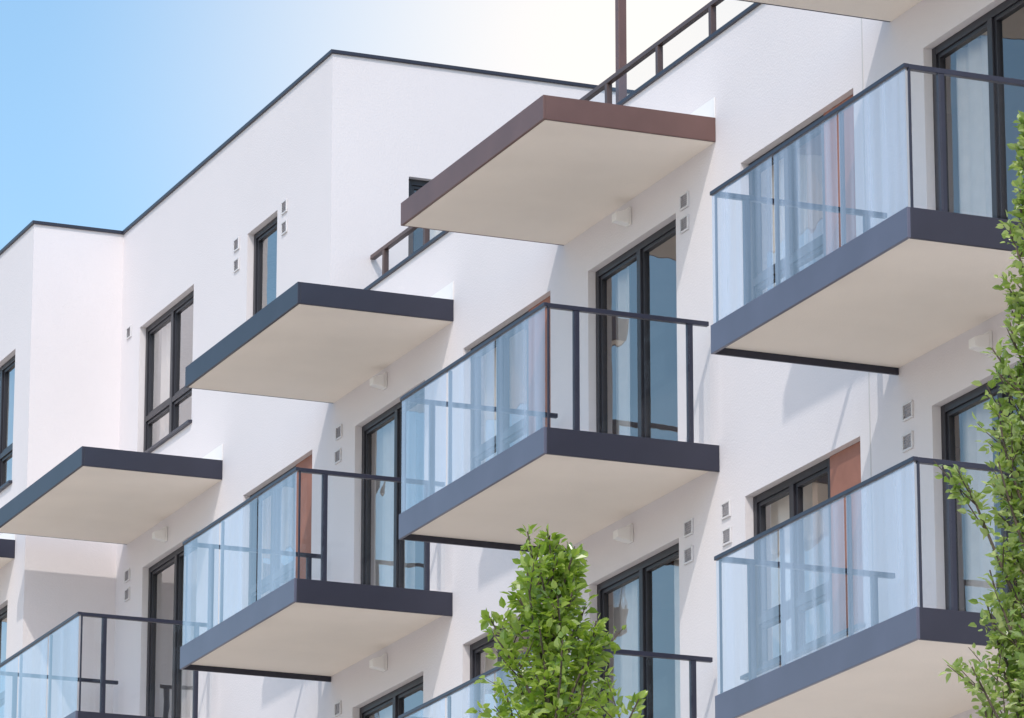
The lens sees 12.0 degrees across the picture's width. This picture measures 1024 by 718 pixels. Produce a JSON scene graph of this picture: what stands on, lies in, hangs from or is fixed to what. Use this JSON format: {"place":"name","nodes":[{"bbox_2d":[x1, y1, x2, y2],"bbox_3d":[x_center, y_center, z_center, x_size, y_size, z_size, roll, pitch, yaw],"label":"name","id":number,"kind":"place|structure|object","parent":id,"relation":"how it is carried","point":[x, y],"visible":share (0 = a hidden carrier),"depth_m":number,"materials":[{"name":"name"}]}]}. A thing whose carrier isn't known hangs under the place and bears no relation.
{"place":"outdoors","nodes":[
{"label":"outdoors","id":0,"kind":"place"},
{"bbox_2d":[0,0,752,249],"label":"sky","id":1,"kind":"structure","parent":0,"point":[106,106],"materials":[{"name":"blue"}]},
{"bbox_2d":[0,0,1023,717],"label":"apartment building","id":2,"kind":"structure","parent":0,"point":[332,382],"depth_m":47.93,"materials":[{"name":"white paint"}]},
{"bbox_2d":[0,605,7,662],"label":"window","id":3,"kind":"structure","parent":2,"relation":"in","point":[3,612],"depth_m":61.82,"materials":[{"name":"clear glass"}]},
{"bbox_2d":[0,355,14,491],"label":"window","id":4,"kind":"structure","parent":2,"relation":"in","point":[7,371],"depth_m":62.66,"materials":[{"name":"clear glass"}]},
{"bbox_2d":[143,290,193,452],"bbox_3d":[-4.244,0.197,60.274,0.215,1.765,2.152,6,-17,-22],"label":"window","id":5,"kind":"structure","parent":2,"relation":"in","point":[169,339],"depth_m":60.45,"materials":[{"name":"black glass"}]},
{"bbox_2d":[146,538,197,717],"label":"balcony door","id":6,"kind":"structure","parent":2,"relation":"in","point":[169,689],"depth_m":59.35,"materials":[{"name":"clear glass"}]},
{"bbox_2d":[253,217,276,314],"bbox_3d":[-2.832,-0.729,57.186,0.085,1.815,1.041,6,-17,-22],"label":"window","id":7,"kind":"structure","parent":2,"relation":"in","point":[265,240],"depth_m":57.51,"materials":[{"name":"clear glass"}]},
{"bbox_2d":[248,466,295,605],"bbox_3d":[-2.732,2.212,56.108,0.089,1.660,1.588,6,-17,-22],"label":"window","id":8,"kind":"structure","parent":2,"relation":"in","point":[278,509],"depth_m":56.14,"materials":[{"name":"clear glass"}]},
{"bbox_2d":[359,676,422,717],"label":"balcony door","id":9,"kind":"structure","parent":2,"relation":"in","point":[390,705],"depth_m":51.99,"materials":[{"name":"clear glass"}]},
{"bbox_2d":[361,388,424,588],"bbox_3d":[-1.148,1.690,52.514,0.245,2.468,2.090,6,-17,-22],"label":"balcony door","id":10,"kind":"structure","parent":2,"relation":"in","point":[394,558],"depth_m":53.16,"materials":[{"name":"black glass"}]},
{"bbox_2d":[408,179,441,255],"bbox_3d":[-0.797,-0.953,55.738,1.000,2.151,0.241,6,-17,-22],"label":"terrace window","id":11,"kind":"structure","parent":2,"relation":"in","point":[415,185],"depth_m":55.75,"materials":[{"name":"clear glass"}]},
{"bbox_2d":[470,311,528,470],"bbox_3d":[-0.024,0.510,50.027,0.237,1.660,1.588,6,-17,-22],"label":"window","id":12,"kind":"structure","parent":2,"relation":"in","point":[479,452],"depth_m":50.53,"materials":[{"name":"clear glass"}]},
{"bbox_2d":[470,620,528,717],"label":"window","id":13,"kind":"structure","parent":2,"relation":"in","point":[476,648],"depth_m":49.88,"materials":[{"name":"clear glass"}]},
{"bbox_2d":[596,219,675,437],"bbox_3d":[1.332,0.082,46.771,0.242,2.468,2.090,6,-17,-22],"label":"balcony door","id":14,"kind":"structure","parent":2,"relation":"in","point":[639,253],"depth_m":47.49,"materials":[{"name":"black glass"}]},
{"bbox_2d":[597,543,680,717],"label":"balcony door","id":15,"kind":"structure","parent":2,"relation":"in","point":[624,585],"depth_m":46.52,"materials":[{"name":"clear glass"}]},
{"bbox_2d":[749,114,825,300],"bbox_3d":[2.596,-1.183,43.980,0.247,1.660,1.588,6,-17,-22],"label":"window","id":16,"kind":"structure","parent":2,"relation":"in","point":[796,252],"depth_m":44.15,"materials":[{"name":"black glass"}]},
{"bbox_2d":[753,457,832,668],"bbox_3d":[2.596,1.865,43.127,0.248,1.660,1.588,6,-17,-22],"label":"window","id":17,"kind":"structure","parent":2,"relation":"in","point":[791,497],"depth_m":43.33,"materials":[{"name":"black glass"}]},
{"bbox_2d":[932,0,1023,218],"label":"balcony door","id":18,"kind":"structure","parent":2,"relation":"in","point":[980,104],"depth_m":41.00,"materials":[{"name":"black glass"}]},
{"bbox_2d":[941,369,1020,613],"bbox_3d":[4.101,1.339,39.522,0.249,2.468,2.090,6,-17,-22],"label":"balcony door","id":19,"kind":"structure","parent":2,"relation":"in","point":[978,564],"depth_m":40.35,"materials":[{"name":"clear glass"}]},
{"bbox_2d":[466,524,647,717],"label":"leafy tree","id":20,"kind":"object","parent":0,"point":[549,579],"visible":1,"depth_m":25.40,"materials":[{"name":"green plant"}]},
{"bbox_2d":[933,110,1023,717],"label":"leafy tree","id":21,"kind":"object","parent":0,"point":[1005,488],"visible":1,"depth_m":23.53,"materials":[{"name":"green plant"}]}
]}

